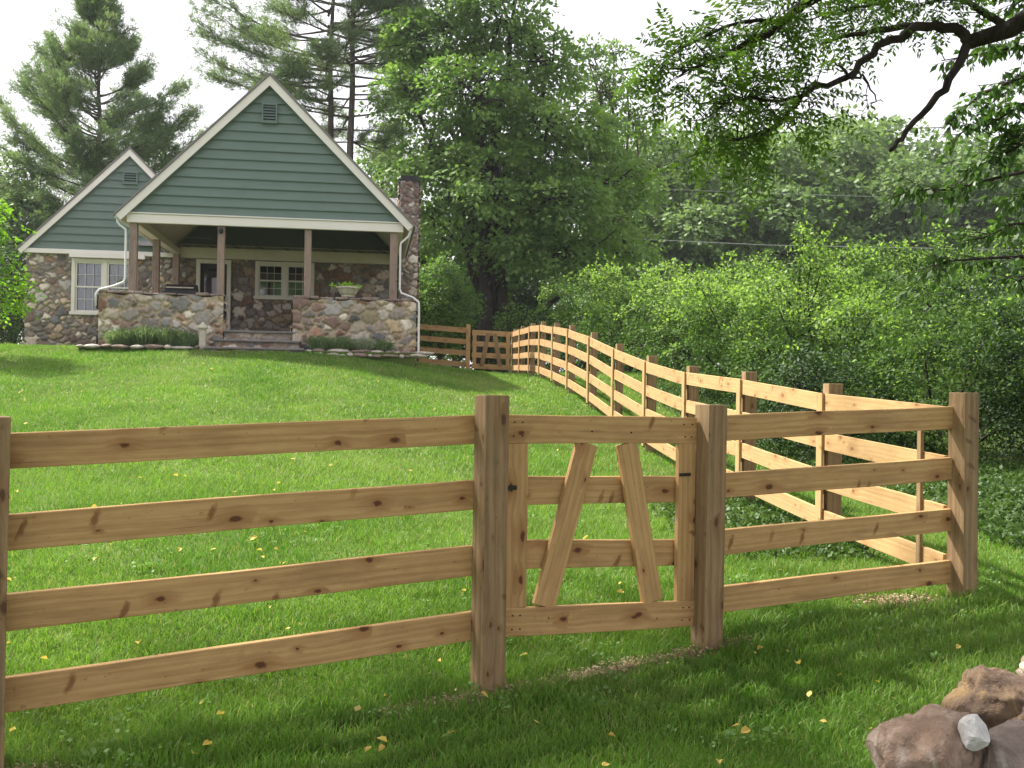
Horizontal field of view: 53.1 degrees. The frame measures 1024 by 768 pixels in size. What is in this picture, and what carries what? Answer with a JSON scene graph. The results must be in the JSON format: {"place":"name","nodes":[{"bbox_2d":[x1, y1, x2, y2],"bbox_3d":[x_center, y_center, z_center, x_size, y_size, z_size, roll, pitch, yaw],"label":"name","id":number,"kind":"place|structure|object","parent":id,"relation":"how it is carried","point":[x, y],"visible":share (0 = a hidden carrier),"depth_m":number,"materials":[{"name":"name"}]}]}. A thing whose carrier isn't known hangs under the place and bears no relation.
{"place":"outdoors","nodes":[
{"label":"outdoors","id":0,"kind":"place"},
{"bbox_2d":[0,342,1023,767],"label":"ground","id":1,"kind":"structure","parent":0,"point":[600,667],"depth_m":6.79,"materials":[{"name":"plant"}]},
{"bbox_2d":[0,293,22,343],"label":"evergreen bush","id":2,"kind":"object","parent":1,"relation":"on","point":[6,332],"visible":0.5,"depth_m":26.59,"materials":[{"name":"green plant"}]},
{"bbox_2d":[0,247,24,344],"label":"evergreen bush","id":3,"kind":"object","parent":1,"relation":"on","point":[8,262],"visible":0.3,"depth_m":32.75,"materials":[{"name":"green plant"}]},
{"bbox_2d":[0,184,47,328],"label":"leafy sapling","id":4,"kind":"object","parent":1,"relation":"on","point":[7,300],"visible":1,"depth_m":19.64,"materials":[{"name":"green plant"}]},
{"bbox_2d":[0,149,61,343],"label":"evergreen tree","id":5,"kind":"object","parent":1,"relation":"on","point":[21,198],"visible":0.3,"depth_m":35.35,"materials":[{"name":"green plant"}]},
{"bbox_2d":[0,0,212,257],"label":"pine tree","id":6,"kind":"object","parent":1,"relation":"on","point":[56,98],"visible":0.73,"depth_m":36.85,"materials":[{"name":"green plant"}]},
{"bbox_2d":[78,347,194,350],"bbox_3d":[-7.625,-0.581,21.161,2.400,0.340,0.550,1,-1,-8],"label":"planting bed","id":7,"kind":"object","parent":1,"relation":"on","point":[103,348],"visible":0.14,"depth_m":20.81,"materials":[{"name":"soil"}]},
{"bbox_2d":[83,344,100,348],"bbox_3d":[-8.498,-0.765,20.704,0.367,0.096,0.231,1,-1,0],"label":"edging stone","id":8,"kind":"object","parent":7,"relation":"on","point":[91,346],"visible":1,"depth_m":20.64,"materials":[{"name":"stone"}]},
{"bbox_2d":[100,344,111,347],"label":"edging stone","id":9,"kind":"object","parent":7,"relation":"on","point":[106,345],"visible":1,"depth_m":20.65,"materials":[{"name":"stone"}]},
{"bbox_2d":[101,325,133,346],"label":"lavender plant","id":10,"kind":"object","parent":7,"relation":"on","point":[117,336],"visible":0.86,"depth_m":20.93,"materials":[{"name":"plant"}]},
{"bbox_2d":[110,344,129,348],"bbox_3d":[-7.939,-0.754,20.745,0.384,0.098,0.220,1,-1,-27],"label":"edging stone","id":11,"kind":"object","parent":7,"relation":"on","point":[118,346],"visible":1,"depth_m":20.69,"materials":[{"name":"stone"}]},
{"bbox_2d":[130,345,143,348],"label":"edging stone","id":12,"kind":"object","parent":7,"relation":"on","point":[136,346],"visible":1,"depth_m":20.74,"materials":[{"name":"stone"}]},
{"bbox_2d":[122,324,162,345],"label":"lavender plant","id":13,"kind":"object","parent":7,"relation":"on","point":[140,336],"visible":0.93,"depth_m":20.98,"materials":[{"name":"plant"}]},
{"bbox_2d":[144,344,164,348],"bbox_3d":[-7.282,-0.761,20.901,0.462,0.102,0.225,1,-1,0],"label":"edging stone","id":14,"kind":"object","parent":7,"relation":"on","point":[151,346],"visible":1,"depth_m":20.81,"materials":[{"name":"stone"}]},
{"bbox_2d":[147,324,187,345],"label":"lavender plant","id":15,"kind":"object","parent":7,"relation":"on","point":[165,336],"visible":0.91,"depth_m":21.05,"materials":[{"name":"plant"}]},
{"bbox_2d":[171,346,193,349],"bbox_3d":[-6.739,-0.738,20.931,0.468,0.073,0.236,1,-1,0],"label":"edging stone","id":16,"kind":"object","parent":7,"relation":"on","point":[180,347],"visible":0.98,"depth_m":20.86,"materials":[{"name":"stone"}]},
{"bbox_2d":[174,329,198,346],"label":"lavender plant","id":17,"kind":"object","parent":7,"relation":"on","point":[189,339],"visible":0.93,"depth_m":21.12,"materials":[{"name":"plant"}]},
{"bbox_2d":[143,146,171,167],"bbox_3d":[-14.071,-5.022,40.293,5.616,9.101,5.466,1,-1,0],"label":"evergreen tree","id":18,"kind":"object","parent":1,"relation":"on","point":[160,156],"depth_m":39.59,"materials":[{"name":"green plant"}]},
{"bbox_2d":[197,322,207,349],"bbox_3d":[-6.381,-0.986,21.122,0.190,0.610,0.190,1,-1,-8],"label":"finial post","id":19,"kind":"object","parent":1,"relation":"on","point":[202,327],"visible":0.82,"depth_m":21.06,"materials":[{"name":"stone"}]},
{"bbox_2d":[203,739,211,744],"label":"fallen leaf","id":20,"kind":"object","parent":1,"relation":"on","point":[206,741],"visible":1,"depth_m":4.32,"materials":[{"name":"plant"}]},
{"bbox_2d":[15,72,420,364],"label":"stone house","id":21,"kind":"structure","parent":1,"relation":"on","point":[264,212],"depth_m":22.18,"materials":[{"name":"multicoloured stone"}]},
{"bbox_2d":[69,258,138,314],"bbox_3d":[-10.538,-2.504,26.528,1.700,1.460,0.241,1,-1,-8],"label":"window","id":22,"kind":"structure","parent":21,"relation":"in","point":[88,275],"depth_m":26.54,"materials":[{"name":"glass"}]},
{"bbox_2d":[163,284,198,293],"bbox_3d":[-7.215,-1.700,22.336,1.040,0.935,0.454,1,-1,-8],"label":"gas grill","id":23,"kind":"object","parent":21,"relation":"on","point":[181,289],"visible":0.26,"depth_m":22.19,"materials":[{"name":"black metal"}]},
{"bbox_2d":[200,263,226,294],"bbox_3d":[-7.837,-2.157,26.887,0.680,2.000,0.055,1,-1,-8],"label":"window","id":24,"kind":"structure","parent":21,"relation":"in","point":[208,281],"depth_m":26.86,"materials":[{"name":"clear glass"}]},
{"bbox_2d":[253,261,314,299],"bbox_3d":[-6.035,-2.735,27.249,1.590,1.020,0.410,1,-1,-8],"label":"window","id":25,"kind":"structure","parent":21,"relation":"in","point":[273,280],"depth_m":27.19,"materials":[{"name":"paint"}]},
{"bbox_2d":[329,281,361,297],"bbox_3d":[-3.612,-2.062,22.219,0.751,0.382,0.520,1,-1,-17],"label":"planter","id":26,"kind":"object","parent":21,"relation":"on","point":[349,289],"visible":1,"depth_m":22.08,"materials":[{"name":"stone"}]},
{"bbox_2d":[0,395,509,767],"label":"board fence","id":27,"kind":"object","parent":1,"relation":"on","point":[481,560],"visible":0.97,"depth_m":4.67,"materials":[{"name":"brown wood"}]},
{"bbox_2d":[183,0,436,149],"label":"pine tree","id":28,"kind":"object","parent":1,"relation":"on","point":[267,34],"visible":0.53,"depth_m":40.40,"materials":[{"name":"green plant"}]},
{"bbox_2d":[249,0,445,165],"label":"pine tree","id":29,"kind":"object","parent":1,"relation":"on","point":[302,94],"visible":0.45,"depth_m":39.27,"materials":[{"name":"green plant"}]},
{"bbox_2d":[354,705,360,710],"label":"fallen leaf","id":30,"kind":"object","parent":1,"relation":"on","point":[357,708],"visible":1,"depth_m":4.71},
{"bbox_2d":[311,351,415,367],"bbox_3d":[-3.269,-0.505,21.774,2.400,0.340,0.550,1,-1,-8],"label":"planting bed","id":31,"kind":"object","parent":1,"relation":"on","point":[408,362],"visible":0.29,"depth_m":21.60,"materials":[{"name":"soil"}]},
{"bbox_2d":[305,335,333,350],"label":"bed plant","id":32,"kind":"object","parent":31,"relation":"on","point":[317,342],"visible":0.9,"depth_m":21.55,"materials":[{"name":"plant"}]},
{"bbox_2d":[327,349,350,351],"bbox_3d":[-3.633,-0.689,21.552,0.544,0.109,0.242,1,-1,0],"label":"edging stone","id":33,"kind":"object","parent":31,"relation":"on","point":[339,350],"visible":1,"depth_m":21.47,"materials":[{"name":"stone"}]},
{"bbox_2d":[326,336,357,350],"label":"bed plant","id":34,"kind":"object","parent":31,"relation":"on","point":[339,343],"visible":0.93,"depth_m":21.60,"materials":[{"name":"plant"}]},
{"bbox_2d":[353,353,366,357],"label":"edging stone","id":35,"kind":"object","parent":31,"relation":"on","point":[361,355],"visible":0.97,"depth_m":21.44,"materials":[{"name":"stone"}]},
{"bbox_2d":[351,349,370,352],"bbox_3d":[-3.176,-0.674,21.582,0.418,0.117,0.216,1,-1,-16],"label":"edging stone","id":36,"kind":"object","parent":31,"relation":"on","point":[360,351],"visible":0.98,"depth_m":21.50,"materials":[{"name":"stone"}]},
{"bbox_2d":[350,336,376,350],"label":"bed plant","id":37,"kind":"object","parent":31,"relation":"on","point":[361,343],"visible":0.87,"depth_m":21.65,"materials":[{"name":"plant"}]},
{"bbox_2d":[373,339,394,351],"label":"bed plant","id":38,"kind":"object","parent":31,"relation":"on","point":[384,346],"visible":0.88,"depth_m":21.73,"materials":[{"name":"plant"}]},
{"bbox_2d":[382,354,398,356],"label":"edging stone","id":39,"kind":"object","parent":31,"relation":"on","point":[387,355],"visible":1,"depth_m":21.54,"materials":[{"name":"stone"}]},
{"bbox_2d":[400,350,411,353],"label":"edging stone","id":40,"kind":"object","parent":31,"relation":"on","point":[405,352],"visible":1,"depth_m":21.64,"materials":[{"name":"stone"}]},
{"bbox_2d":[410,354,426,357],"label":"edging stone","id":41,"kind":"object","parent":31,"relation":"on","point":[418,356],"visible":1,"depth_m":21.62,"materials":[{"name":"stone"}]},
{"bbox_2d":[412,351,434,354],"bbox_3d":[-1.911,-0.655,21.801,0.534,0.076,0.208,1,-1,0],"label":"edging stone","id":42,"kind":"object","parent":41,"relation":"on","point":[424,353],"visible":0.97,"depth_m":21.74,"materials":[{"name":"stone"}]},
{"bbox_2d":[377,736,386,741],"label":"fallen leaf","id":43,"kind":"object","parent":1,"relation":"on","point":[383,738],"visible":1,"depth_m":4.40,"materials":[{"name":"plant"}]},
{"bbox_2d":[355,72,429,272],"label":"leafy tree","id":44,"kind":"object","parent":1,"relation":"on","point":[358,161],"visible":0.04,"depth_m":46.65,"materials":[{"name":"green plant"}]},
{"bbox_2d":[368,160,428,308],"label":"leafy tree","id":45,"kind":"object","parent":1,"relation":"on","point":[391,194],"visible":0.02,"depth_m":43.96,"materials":[{"name":"green plant"}]},
{"bbox_2d":[420,221,443,346],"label":"leafy tree","id":46,"kind":"object","parent":1,"relation":"on","point":[424,261],"visible":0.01,"depth_m":49.04,"materials":[{"name":"green plant"}]},
{"bbox_2d":[418,324,470,369],"bbox_3d":[-2.982,-1.030,30.710,3.476,1.815,0.182,1,-1,4],"label":"board fence","id":47,"kind":"object","parent":1,"relation":"on","point":[466,352],"visible":0.3,"depth_m":30.70,"materials":[{"name":"brown wood"}]},
{"bbox_2d":[418,249,487,365],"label":"round bush","id":48,"kind":"object","parent":1,"relation":"on","point":[452,315],"visible":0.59,"depth_m":32.23,"materials":[{"name":"green plant"}]},
{"bbox_2d":[419,192,509,367],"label":"understorey tree","id":49,"kind":"object","parent":1,"relation":"on","point":[449,256],"visible":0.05,"depth_m":48.78,"materials":[{"name":"green plant"}]},
{"bbox_2d":[4,592,953,767],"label":"wood chips","id":50,"kind":"object","parent":1,"relation":"on","point":[625,663],"visible":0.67,"depth_m":5.53,"materials":[{"name":"wood"}]},
{"bbox_2d":[0,267,985,372],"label":"distant wood","id":51,"kind":"object","parent":1,"relation":"on","point":[563,369],"depth_m":85.90,"materials":[{"name":"plant"}]},
{"bbox_2d":[444,251,555,366],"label":"understorey tree","id":52,"kind":"object","parent":1,"relation":"on","point":[524,297],"visible":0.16,"depth_m":43.16,"materials":[{"name":"green plant"}]},
{"bbox_2d":[353,0,677,372],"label":"maple tree","id":53,"kind":"object","parent":1,"relation":"on","point":[480,170],"visible":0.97,"depth_m":34.92,"materials":[{"name":"green plant"}]},
{"bbox_2d":[25,387,1023,767],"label":"clover","id":54,"kind":"object","parent":1,"relation":"on","point":[611,671],"visible":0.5,"depth_m":5.09,"materials":[{"name":"yellow plant"}]},
{"bbox_2d":[479,192,581,372],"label":"understorey tree","id":55,"kind":"object","parent":1,"relation":"on","point":[544,285],"visible":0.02,"depth_m":51.22,"materials":[{"name":"green plant"}]},
{"bbox_2d":[488,298,578,372],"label":"hedge shrub","id":56,"kind":"object","parent":1,"relation":"on","point":[512,327],"visible":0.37,"depth_m":33.82,"materials":[{"name":"green plant"}]},
{"bbox_2d":[534,271,667,371],"bbox_3d":[2.611,-1.772,31.246,4.276,3.129,4.322,1,-1,0],"label":"hedge shrub","id":57,"kind":"object","parent":1,"relation":"on","point":[569,298],"visible":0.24,"depth_m":30.58,"materials":[{"name":"green plant"}]},
{"bbox_2d":[558,32,690,341],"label":"leafy tree","id":58,"kind":"object","parent":1,"relation":"on","point":[605,88],"visible":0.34,"depth_m":43.19,"materials":[{"name":"green plant"}]},
{"bbox_2d":[552,141,705,371],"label":"tree","id":59,"kind":"object","parent":1,"relation":"on","point":[671,209],"visible":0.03,"depth_m":65.30,"materials":[{"name":"green plant"}]},
{"bbox_2d":[560,252,699,372],"bbox_3d":[3.181,-1.807,27.010,3.888,3.284,3.894,1,-1,0],"label":"hedge shrub","id":60,"kind":"object","parent":1,"relation":"on","point":[597,308],"visible":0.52,"depth_m":26.34,"materials":[{"name":"green plant"}]},
{"bbox_2d":[597,109,748,362],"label":"tree","id":61,"kind":"object","parent":1,"relation":"on","point":[666,142],"visible":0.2,"depth_m":64.41,"materials":[{"name":"green plant"}]},
{"bbox_2d":[612,267,773,377],"bbox_3d":[4.093,-1.292,23.030,3.827,2.732,4.351,1,-1,0],"label":"hedge shrub","id":62,"kind":"object","parent":1,"relation":"on","point":[651,327],"visible":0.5,"depth_m":23.01,"materials":[{"name":"green plant"}]},
{"bbox_2d":[646,123,743,363],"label":"tree","id":63,"kind":"object","parent":1,"relation":"on","point":[695,145],"depth_m":74.81,"materials":[{"name":"green plant"}]},
{"bbox_2d":[648,153,780,363],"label":"tree","id":64,"kind":"object","parent":1,"relation":"on","point":[722,221],"visible":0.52,"depth_m":61.57,"materials":[{"name":"green plant"}]},
{"bbox_2d":[511,322,947,563],"bbox_3d":[1.453,-0.025,18.850,0.284,3.432,23.993,1,-1,-7],"label":"board fence","id":65,"kind":"object","parent":1,"relation":"on","point":[748,389],"visible":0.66,"depth_m":10.54,"materials":[{"name":"brown wood"}]},
{"bbox_2d":[471,330,510,369],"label":"wooden gate","id":66,"kind":"structure","parent":65,"relation":"attached to","point":[486,344],"depth_m":30.66,"materials":[{"name":"brown wood"}]},
{"bbox_2d":[701,118,777,366],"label":"tree","id":67,"kind":"object","parent":1,"relation":"on","point":[740,127],"visible":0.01,"depth_m":78.02,"materials":[{"name":"green plant"}]},
{"bbox_2d":[741,726,749,732],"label":"fallen leaf","id":68,"kind":"object","parent":1,"relation":"on","point":[744,729],"visible":1,"depth_m":4.54,"materials":[{"name":"plant"}]},
{"bbox_2d":[658,259,869,401],"bbox_3d":[4.512,-1.016,19.080,3.865,2.913,3.552,1,-1,0],"label":"hedge shrub","id":69,"kind":"object","parent":1,"relation":"on","point":[706,325],"visible":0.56,"depth_m":18.66,"materials":[{"name":"green plant"}]},
{"bbox_2d":[683,243,850,370],"bbox_3d":[6.324,-1.874,25.427,4.701,3.348,4.088,1,-1,0],"label":"hedge shrub","id":70,"kind":"object","parent":1,"relation":"on","point":[749,268],"visible":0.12,"depth_m":25.70,"materials":[{"name":"green plant"}]},
{"bbox_2d":[737,125,798,297],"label":"tree","id":71,"kind":"object","parent":1,"relation":"on","point":[770,149],"depth_m":77.53,"materials":[{"name":"green plant"}]},
{"bbox_2d":[729,129,881,356],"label":"tree","id":72,"kind":"object","parent":1,"relation":"on","point":[805,180],"visible":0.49,"depth_m":61.38,"materials":[{"name":"green plant"}]},
{"bbox_2d":[596,0,1023,233],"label":"walnut tree","id":73,"kind":"object","parent":1,"relation":"on","point":[1001,29],"visible":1,"depth_m":6.62,"materials":[{"name":"green plant"}]},
{"bbox_2d":[775,199,847,409],"bbox_3d":[5.060,-1.313,17.364,1.329,3.907,1.268,1,-1,0],"label":"tall sapling","id":74,"kind":"object","parent":1,"relation":"on","point":[813,264],"visible":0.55,"depth_m":17.25,"materials":[{"name":"green plant"}]},
{"bbox_2d":[709,270,935,412],"bbox_3d":[4.811,-0.488,16.083,3.075,2.633,3.587,1,-1,-12],"label":"hedge shrub","id":75,"kind":"object","parent":1,"relation":"on","point":[793,324],"visible":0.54,"depth_m":15.94,"materials":[{"name":"green plant"}]},
{"bbox_2d":[776,103,874,243],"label":"tree","id":76,"kind":"object","parent":1,"relation":"on","point":[855,106],"depth_m":81.14,"materials":[{"name":"green plant"}]},
{"bbox_2d":[629,381,1023,560],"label":"ground cover","id":77,"kind":"object","parent":1,"relation":"on","point":[991,491],"visible":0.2,"depth_m":10.17,"materials":[{"name":"green plant"}]},
{"bbox_2d":[690,392,978,650],"bbox_3d":[2.045,0.900,6.334,2.236,1.726,0.179,1,-1,-27],"label":"board fence","id":78,"kind":"object","parent":1,"relation":"on","point":[716,486],"visible":0.92,"depth_m":6.32,"materials":[{"name":"brown wood"}]},
{"bbox_2d":[506,415,696,636],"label":"wooden gate","id":79,"kind":"structure","parent":78,"relation":"attached to","point":[557,553],"depth_m":5.53,"materials":[{"name":"brown wood"}]},
{"bbox_2d":[747,313,947,461],"bbox_3d":[4.258,0.056,13.482,2.620,2.161,2.232,1,-1,0],"label":"hedge shrub","id":80,"kind":"object","parent":1,"relation":"on","point":[820,368],"visible":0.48,"depth_m":13.39,"materials":[{"name":"green plant"}]},
{"bbox_2d":[777,114,929,363],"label":"tree","id":81,"kind":"object","parent":1,"relation":"on","point":[872,151],"visible":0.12,"depth_m":67.05,"materials":[{"name":"green plant"}]},
{"bbox_2d":[771,234,1000,387],"bbox_3d":[7.041,-1.390,20.633,4.017,3.146,3.849,1,-1,-17],"label":"hedge shrub","id":82,"kind":"object","parent":1,"relation":"on","point":[867,272],"visible":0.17,"depth_m":20.00,"materials":[{"name":"green plant"}]},
{"bbox_2d":[838,110,956,228],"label":"tree","id":83,"kind":"object","parent":1,"relation":"on","point":[888,132],"visible":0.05,"depth_m":72.83,"materials":[{"name":"green plant"}]},
{"bbox_2d":[842,146,974,360],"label":"tree","id":84,"kind":"object","parent":1,"relation":"on","point":[893,218],"visible":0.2,"depth_m":62.96,"materials":[{"name":"green plant"}]},
{"bbox_2d":[830,222,1023,373],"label":"hedge shrub","id":85,"kind":"object","parent":1,"relation":"on","point":[890,260],"visible":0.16,"depth_m":22.90,"materials":[{"name":"green plant"}]},
{"bbox_2d":[836,263,1023,459],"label":"hedge shrub","id":86,"kind":"object","parent":1,"relation":"on","point":[946,338],"visible":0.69,"depth_m":12.91,"materials":[{"name":"green plant"}]},
{"bbox_2d":[893,126,979,350],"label":"tree","id":87,"kind":"object","parent":1,"relation":"on","point":[935,145],"visible":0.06,"depth_m":70.55,"materials":[{"name":"green plant"}]},
{"bbox_2d":[869,253,1023,417],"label":"hedge shrub","id":88,"kind":"object","parent":1,"relation":"on","point":[962,291],"visible":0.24,"depth_m":17.04,"materials":[{"name":"green plant"}]},
{"bbox_2d":[878,0,1023,304],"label":"drooping tree","id":89,"kind":"object","parent":1,"relation":"on","point":[1008,139],"visible":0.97,"depth_m":8.18,"materials":[{"name":"green plant"}]},
{"bbox_2d":[926,128,995,167],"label":"tree","id":90,"kind":"object","parent":1,"relation":"on","point":[967,140],"depth_m":80.34,"materials":[{"name":"green plant"}]},
{"bbox_2d":[926,282,1023,463],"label":"hedge shrub","id":91,"kind":"object","parent":1,"relation":"on","point":[1003,408],"visible":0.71,"depth_m":12.57,"materials":[{"name":"green plant"}]},
{"bbox_2d":[927,133,1023,366],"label":"tree","id":92,"kind":"object","parent":1,"relation":"on","point":[976,218],"visible":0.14,"depth_m":65.64,"materials":[{"name":"green plant"}]},
{"bbox_2d":[958,236,1023,358],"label":"hedge shrub","id":93,"kind":"object","parent":1,"relation":"on","point":[1013,246],"visible":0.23,"depth_m":17.98,"materials":[{"name":"green plant"}]},
{"bbox_2d":[973,121,1023,363],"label":"tree","id":94,"kind":"object","parent":1,"relation":"on","point":[996,206],"depth_m":72.59,"materials":[{"name":"green plant"}]},
{"bbox_2d":[997,145,1023,265],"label":"tree","id":95,"kind":"object","parent":1,"relation":"on","point":[1020,185],"visible":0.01,"depth_m":68.36,"materials":[{"name":"green plant"}]},
{"bbox_2d":[1015,655,1023,675],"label":"boulder","id":96,"kind":"object","parent":1,"relation":"on","point":[1019,671],"visible":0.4,"depth_m":4.20,"materials":[{"name":"stone"}]},
{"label":"boulder","id":97,"kind":"object","parent":1,"relation":"on","visible":0},
{"bbox_2d":[865,703,985,767],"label":"boulder","id":98,"kind":"object","parent":97,"relation":"on","point":[926,736],"visible":0.85,"depth_m":3.35,"materials":[{"name":"stone"}]},
{"bbox_2d":[958,714,989,750],"bbox_3d":[1.487,1.120,3.288,0.084,0.119,0.095,1,-1,0],"label":"white rock","id":99,"kind":"object","parent":98,"relation":"on","point":[973,732],"visible":1,"depth_m":3.27,"materials":[{"name":"stone"}]},
{"bbox_2d":[941,664,1023,730],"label":"boulder","id":100,"kind":"object","parent":97,"relation":"on","point":[992,697],"visible":0.62,"depth_m":3.80,"materials":[{"name":"stone"}]},
{"bbox_2d":[1019,662,1023,672],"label":"pale rock","id":101,"kind":"object","parent":100,"relation":"on","point":[1021,665],"visible":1,"depth_m":4.00,"materials":[{"name":"stone"}]},
{"bbox_2d":[983,719,1023,767],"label":"boulder","id":102,"kind":"object","parent":97,"relation":"on","point":[1005,748],"visible":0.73,"depth_m":3.27,"materials":[{"name":"stone"}]},
{"bbox_2d":[0,0,1023,371],"label":"sky","id":103,"kind":"structure","parent":0,"point":[906,85],"materials":[{"name":"white"}]},
{"bbox_2d":[643,239,1010,249],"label":"power line","id":104,"kind":"object","parent":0,"point":[796,245],"visible":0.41,"depth_m":52.06,"materials":[{"name":"metal"}]},
{"bbox_2d":[670,189,990,200],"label":"power line","id":105,"kind":"object","parent":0,"point":[782,193],"visible":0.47,"depth_m":52.09,"materials":[{"name":"metal"}]},
{"bbox_2d":[991,234,1023,366],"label":"hedge shrub","id":106,"kind":"object","parent":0,"point":[1022,250],"visible":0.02,"depth_m":23.52,"materials":[{"name":"green plant"}]}
]}

